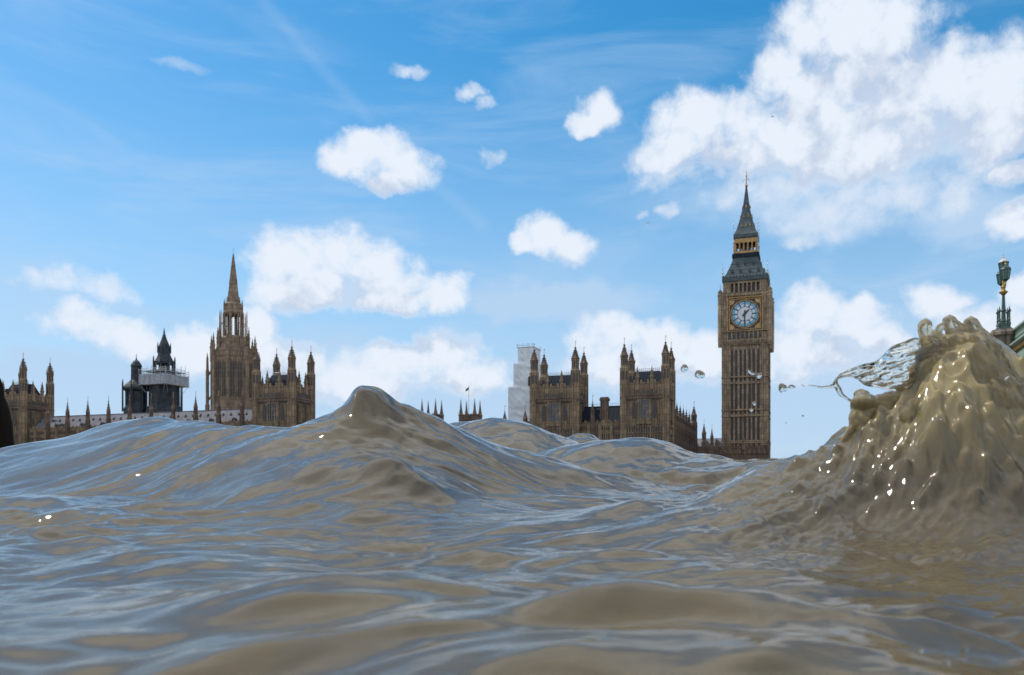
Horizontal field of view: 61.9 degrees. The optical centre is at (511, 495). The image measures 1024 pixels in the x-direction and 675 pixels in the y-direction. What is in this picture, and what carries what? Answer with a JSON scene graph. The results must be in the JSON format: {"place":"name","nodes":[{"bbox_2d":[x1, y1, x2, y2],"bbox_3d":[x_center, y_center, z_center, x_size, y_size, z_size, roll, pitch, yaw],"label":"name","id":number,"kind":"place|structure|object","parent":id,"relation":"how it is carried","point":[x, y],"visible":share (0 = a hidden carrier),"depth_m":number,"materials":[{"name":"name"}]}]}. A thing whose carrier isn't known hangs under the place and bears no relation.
{"place":"outdoors","nodes":[
{"label":"outdoors","id":0,"kind":"place"},
{"bbox_2d":[0,331,1023,674],"bbox_3d":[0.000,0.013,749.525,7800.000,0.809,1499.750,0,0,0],"label":"river water","id":1,"kind":"structure","parent":0,"point":[362,529],"depth_m":1.50,"materials":[{"name":"brown liquid"}]},
{"bbox_2d":[0,379,13,447],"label":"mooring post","id":2,"kind":"object","parent":1,"relation":"in","point":[6,433],"visible":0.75,"depth_m":21.91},
{"bbox_2d":[808,315,1023,443],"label":"wave splash","id":3,"kind":"object","parent":1,"relation":"on","point":[896,370],"visible":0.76,"depth_m":1.87,"materials":[{"name":"liquid"}]},
{"bbox_2d":[0,0,1023,457],"label":"sky","id":4,"kind":"structure","parent":0,"point":[408,195],"materials":[{"name":"blue"}]},
{"bbox_2d":[680,364,687,371],"bbox_3d":[0.364,-0.269,1.800,0.016,0.017,0.017,0,0,0],"label":"water drop","id":5,"kind":"object","parent":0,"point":[684,367],"visible":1,"depth_m":1.79,"materials":[{"name":"clear liquid"}]},
{"bbox_2d":[695,370,704,378],"bbox_3d":[0.396,-0.255,1.800,0.022,0.019,0.019,0,0,0],"label":"water drop","id":6,"kind":"object","parent":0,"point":[699,374],"visible":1,"depth_m":1.79,"materials":[{"name":"clear liquid"}]},
{"bbox_2d":[778,383,786,392],"bbox_3d":[0.571,-0.227,1.800,0.019,0.020,0.019,0,0,0],"label":"water drop","id":7,"kind":"object","parent":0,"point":[782,387],"visible":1,"depth_m":1.79,"materials":[{"name":"clear liquid"}]},
{"bbox_2d":[916,645,923,651],"bbox_3d":[0.342,0.129,0.715,0.006,0.006,0.006,0,0,0],"label":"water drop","id":8,"kind":"object","parent":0,"point":[920,648],"visible":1,"depth_m":0.71,"materials":[{"name":"liquid"}]},
{"bbox_2d":[944,658,950,662],"bbox_3d":[0.347,0.132,0.680,0.005,0.005,0.005,0,0,0],"label":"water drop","id":9,"kind":"object","parent":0,"point":[947,660],"visible":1,"depth_m":0.68,"materials":[{"name":"liquid"}]},
{"bbox_2d":[961,645,968,650],"bbox_3d":[0.395,0.133,0.743,0.006,0.006,0.006,0,0,0],"label":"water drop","id":10,"kind":"object","parent":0,"point":[965,647],"visible":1,"depth_m":0.74,"materials":[{"name":"liquid"}]},
{"label":"ground","id":11,"kind":"structure","parent":0,"visible":0},
{"bbox_2d":[2,353,53,444],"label":"pavilion tower","id":12,"kind":"structure","parent":11,"relation":"on","point":[26,401],"depth_m":279.80,"materials":[{"name":"stone"}]},
{"bbox_2d":[30,411,35,427],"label":"window","id":13,"kind":"structure","parent":12,"relation":"in","point":[32,414],"depth_m":280.80,"materials":[{"name":"glass"}]},
{"bbox_2d":[122,354,148,412],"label":"ventilation tower","id":14,"kind":"structure","parent":11,"relation":"on","point":[134,390],"depth_m":331.79,"materials":[{"name":"grey metal"}]},
{"bbox_2d":[28,390,251,442],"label":"palace wing","id":15,"kind":"structure","parent":11,"relation":"on","point":[48,427],"depth_m":270.48,"materials":[{"name":"beige stone"}]},
{"bbox_2d":[28,437,33,442],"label":"window","id":16,"kind":"structure","parent":15,"relation":"in","point":[30,439],"depth_m":278.62,"materials":[{"name":"glass"}]},
{"bbox_2d":[36,437,43,440],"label":"window","id":17,"kind":"structure","parent":15,"relation":"in","point":[37,438],"depth_m":277.26,"materials":[{"name":"glass"}]},
{"bbox_2d":[57,431,64,434],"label":"window","id":18,"kind":"structure","parent":15,"relation":"in","point":[58,432],"depth_m":274.40,"materials":[{"name":"glass"}]},
{"bbox_2d":[146,329,182,411],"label":"ventilation tower","id":19,"kind":"structure","parent":11,"relation":"on","point":[161,398],"depth_m":331.64,"materials":[{"name":"grey metal"}]},
{"bbox_2d":[138,365,188,392],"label":"scaffold platform","id":20,"kind":"structure","parent":19,"relation":"attached to","point":[167,378],"depth_m":330.03,"materials":[{"name":"grey metal"}]},
{"bbox_2d":[205,254,260,409],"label":"spired tower","id":21,"kind":"structure","parent":11,"relation":"on","point":[231,365],"depth_m":300.77,"materials":[{"name":"stone"}]},
{"bbox_2d":[216,360,220,395],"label":"window","id":22,"kind":"structure","parent":21,"relation":"in","point":[218,364],"depth_m":300.16,"materials":[{"name":"glass"}]},
{"bbox_2d":[222,360,225,395],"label":"window","id":23,"kind":"structure","parent":21,"relation":"in","point":[224,361],"depth_m":299.28,"materials":[{"name":"glass"}]},
{"bbox_2d":[229,360,234,395],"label":"window","id":24,"kind":"structure","parent":21,"relation":"in","point":[232,363],"depth_m":299.35,"materials":[{"name":"glass"}]},
{"bbox_2d":[237,360,242,395],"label":"window","id":25,"kind":"structure","parent":21,"relation":"in","point":[239,364],"depth_m":300.60,"materials":[{"name":"glass"}]},
{"bbox_2d":[249,362,252,397],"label":"window","id":26,"kind":"structure","parent":21,"relation":"in","point":[250,365],"depth_m":304.73,"materials":[{"name":"glass"}]},
{"bbox_2d":[252,341,314,426],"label":"pavilion tower","id":27,"kind":"structure","parent":11,"relation":"on","point":[280,400],"depth_m":247.82,"materials":[{"name":"stone"}]},
{"bbox_2d":[267,402,276,420],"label":"window","id":28,"kind":"structure","parent":27,"relation":"in","point":[271,406],"depth_m":246.54,"materials":[{"name":"grey glass"}]},
{"bbox_2d":[298,403,301,422],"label":"window","id":29,"kind":"structure","parent":27,"relation":"in","point":[299,405],"depth_m":247.87,"materials":[{"name":"glass"}]},
{"bbox_2d":[305,405,309,421],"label":"window","id":30,"kind":"structure","parent":27,"relation":"in","point":[307,409],"depth_m":251.46,"materials":[{"name":"glass"}]},
{"bbox_2d":[421,398,443,419],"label":"pinnacled tower","id":31,"kind":"structure","parent":11,"relation":"on","point":[440,415],"depth_m":382.45,"materials":[{"name":"stone"}]},
{"bbox_2d":[458,399,482,421],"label":"pinnacled tower","id":32,"kind":"structure","parent":11,"relation":"on","point":[467,416],"depth_m":380.43,"materials":[{"name":"stone"}]},
{"bbox_2d":[503,405,529,423],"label":"palace wing","id":33,"kind":"structure","parent":11,"relation":"on","point":[525,418],"depth_m":223.58,"materials":[{"name":"brown stone"}]},
{"bbox_2d":[508,343,540,420],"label":"sheeted scaffold","id":34,"kind":"object","parent":33,"relation":"on","point":[518,395],"visible":0.45,"depth_m":246.45,"materials":[{"name":"white fabric"}]},
{"bbox_2d":[530,340,587,437],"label":"pavilion tower","id":35,"kind":"structure","parent":11,"relation":"on","point":[558,402],"depth_m":219.62,"materials":[{"name":"stone"}]},
{"bbox_2d":[548,403,559,421],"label":"window","id":36,"kind":"structure","parent":35,"relation":"in","point":[553,408],"depth_m":218.96,"materials":[{"name":"grey glass"}]},
{"bbox_2d":[555,429,562,433],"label":"window","id":37,"kind":"structure","parent":35,"relation":"in","point":[557,431],"depth_m":218.72,"materials":[{"name":"stone"}]},
{"bbox_2d":[564,428,571,433],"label":"window","id":38,"kind":"structure","parent":35,"relation":"in","point":[566,431],"depth_m":217.94,"materials":[{"name":"glass"}]},
{"bbox_2d":[580,404,581,420],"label":"window","id":39,"kind":"structure","parent":35,"relation":"in","point":[580,404],"depth_m":219.81,"materials":[{"name":"glass"}]},
{"bbox_2d":[580,395,619,439],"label":"palace wing","id":40,"kind":"structure","parent":11,"relation":"on","point":[601,421],"depth_m":217.01,"materials":[{"name":"brown stone"}]},
{"bbox_2d":[580,427,586,431],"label":"window","id":41,"kind":"structure","parent":40,"relation":"in","point":[582,429],"depth_m":218.21,"materials":[{"name":"glass"}]},
{"bbox_2d":[602,433,609,439],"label":"window","id":42,"kind":"structure","parent":40,"relation":"in","point":[605,436],"depth_m":216.25,"materials":[{"name":"glass"}]},
{"bbox_2d":[602,426,609,430],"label":"window","id":43,"kind":"structure","parent":40,"relation":"in","point":[604,428],"depth_m":216.19,"materials":[{"name":"glass"}]},
{"bbox_2d":[613,433,619,439],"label":"window","id":44,"kind":"structure","parent":40,"relation":"in","point":[615,435],"depth_m":215.51,"materials":[{"name":"glass"}]},
{"bbox_2d":[613,426,619,430],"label":"window","id":45,"kind":"structure","parent":40,"relation":"in","point":[615,428],"depth_m":215.51,"materials":[{"name":"glass"}]},
{"bbox_2d":[620,335,675,444],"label":"pavilion tower","id":46,"kind":"structure","parent":11,"relation":"on","point":[647,404],"depth_m":212.11,"materials":[{"name":"stone"}]},
{"bbox_2d":[626,427,633,432],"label":"window","id":47,"kind":"structure","parent":46,"relation":"in","point":[628,429],"depth_m":212.69,"materials":[{"name":"glass"}]},
{"bbox_2d":[635,427,643,432],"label":"window","id":48,"kind":"structure","parent":46,"relation":"in","point":[637,429],"depth_m":211.91,"materials":[{"name":"glass"}]},
{"bbox_2d":[638,399,649,418],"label":"window","id":49,"kind":"structure","parent":46,"relation":"in","point":[643,404],"depth_m":211.39,"materials":[{"name":"grey glass"}]},
{"bbox_2d":[645,426,652,431],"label":"window","id":50,"kind":"structure","parent":46,"relation":"in","point":[647,428],"depth_m":211.14,"materials":[{"name":"glass"}]},
{"bbox_2d":[655,426,662,431],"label":"window","id":51,"kind":"structure","parent":46,"relation":"in","point":[657,428],"depth_m":210.31,"materials":[{"name":"glass"}]},
{"bbox_2d":[655,434,662,440],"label":"window","id":52,"kind":"structure","parent":46,"relation":"in","point":[657,436],"depth_m":210.31,"materials":[{"name":"glass"}]},
{"bbox_2d":[671,402,672,421],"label":"window","id":53,"kind":"structure","parent":46,"relation":"in","point":[671,402],"depth_m":216.19,"materials":[{"name":"glass"}]},
{"bbox_2d":[676,402,696,452],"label":"range","id":54,"kind":"structure","parent":11,"relation":"on","point":[686,432],"depth_m":245.71,"materials":[{"name":"stone"}]},
{"bbox_2d":[697,420,721,446],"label":"court building","id":55,"kind":"structure","parent":11,"relation":"on","point":[704,441],"depth_m":298.62,"materials":[{"name":"stone"}]},
{"bbox_2d":[697,438,770,459],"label":"court wall","id":56,"kind":"structure","parent":11,"relation":"on","point":[743,451],"depth_m":223.72,"materials":[{"name":"stone"}]},
{"bbox_2d":[717,170,774,445],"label":"clock tower","id":57,"kind":"structure","parent":11,"relation":"on","point":[746,302],"depth_m":234.28,"materials":[{"name":"stone"}]},
{"bbox_2d":[731,418,732,439],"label":"lancet window","id":58,"kind":"structure","parent":57,"relation":"in","point":[731,418],"depth_m":235.37,"materials":[{"name":"black glass"}]},
{"bbox_2d":[731,386,732,408],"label":"lancet window","id":59,"kind":"structure","parent":57,"relation":"in","point":[731,386],"depth_m":235.37,"materials":[{"name":"black glass"}]},
{"bbox_2d":[731,350,732,375],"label":"lancet window","id":60,"kind":"structure","parent":57,"relation":"in","point":[731,350],"depth_m":235.42,"materials":[{"name":"black glass"}]},
{"bbox_2d":[735,417,736,439],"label":"lancet window","id":61,"kind":"structure","parent":57,"relation":"in","point":[736,417],"depth_m":234.96,"materials":[{"name":"black glass"}]},
{"bbox_2d":[735,385,736,408],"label":"lancet window","id":62,"kind":"structure","parent":57,"relation":"in","point":[736,385],"depth_m":234.96,"materials":[{"name":"black glass"}]},
{"bbox_2d":[735,350,736,375],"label":"lancet window","id":63,"kind":"structure","parent":57,"relation":"in","point":[736,350],"depth_m":234.96,"materials":[{"name":"black glass"}]},
{"bbox_2d":[740,417,741,439],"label":"lancet window","id":64,"kind":"structure","parent":57,"relation":"in","point":[740,417],"depth_m":234.62,"materials":[{"name":"black glass"}]},
{"bbox_2d":[740,385,741,408],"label":"lancet window","id":65,"kind":"structure","parent":57,"relation":"in","point":[740,385],"depth_m":234.62,"materials":[{"name":"black glass"}]},
{"bbox_2d":[740,349,741,375],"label":"lancet window","id":66,"kind":"structure","parent":57,"relation":"in","point":[740,349],"depth_m":234.62,"materials":[{"name":"black glass"}]},
{"bbox_2d":[744,418,745,439],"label":"lancet window","id":67,"kind":"structure","parent":57,"relation":"in","point":[744,418],"depth_m":234.25,"materials":[{"name":"black glass"}]},
{"bbox_2d":[744,385,745,407],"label":"lancet window","id":68,"kind":"structure","parent":57,"relation":"in","point":[744,385],"depth_m":234.25,"materials":[{"name":"black glass"}]},
{"bbox_2d":[744,350,745,375],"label":"lancet window","id":69,"kind":"structure","parent":57,"relation":"in","point":[744,350],"depth_m":234.28,"materials":[{"name":"black glass"}]},
{"bbox_2d":[753,417,754,438],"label":"lancet window","id":70,"kind":"structure","parent":57,"relation":"in","point":[753,417],"depth_m":233.53,"materials":[{"name":"black glass"}]},
{"bbox_2d":[753,385,754,407],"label":"lancet window","id":71,"kind":"structure","parent":57,"relation":"in","point":[753,385],"depth_m":233.48,"materials":[{"name":"black glass"}]},
{"bbox_2d":[753,349,754,372],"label":"lancet window","id":72,"kind":"structure","parent":57,"relation":"in","point":[753,349],"depth_m":233.42,"materials":[{"name":"black glass"}]},
{"bbox_2d":[757,417,758,438],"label":"lancet window","id":73,"kind":"structure","parent":57,"relation":"in","point":[758,417],"depth_m":233.08,"materials":[{"name":"black glass"}]},
{"bbox_2d":[757,384,758,407],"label":"lancet window","id":74,"kind":"structure","parent":57,"relation":"in","point":[758,384],"depth_m":233.08,"materials":[{"name":"black glass"}]},
{"bbox_2d":[757,348,758,372],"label":"lancet window","id":75,"kind":"structure","parent":57,"relation":"in","point":[758,348],"depth_m":233.08,"materials":[{"name":"black glass"}]},
{"bbox_2d":[990,320,1023,356],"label":"road bridge","id":76,"kind":"structure","parent":11,"relation":"on","point":[1012,339],"depth_m":54.14,"materials":[{"name":"green paint"}]},
{"bbox_2d":[995,254,1011,329],"bbox_3d":[31.688,-13.110,55.000,0.924,4.900,1.810,0,0,19],"label":"street lamp","id":77,"kind":"object","parent":76,"relation":"on","point":[1003,278],"visible":0.99,"depth_m":54.83,"materials":[{"name":"green metal"}]}
]}

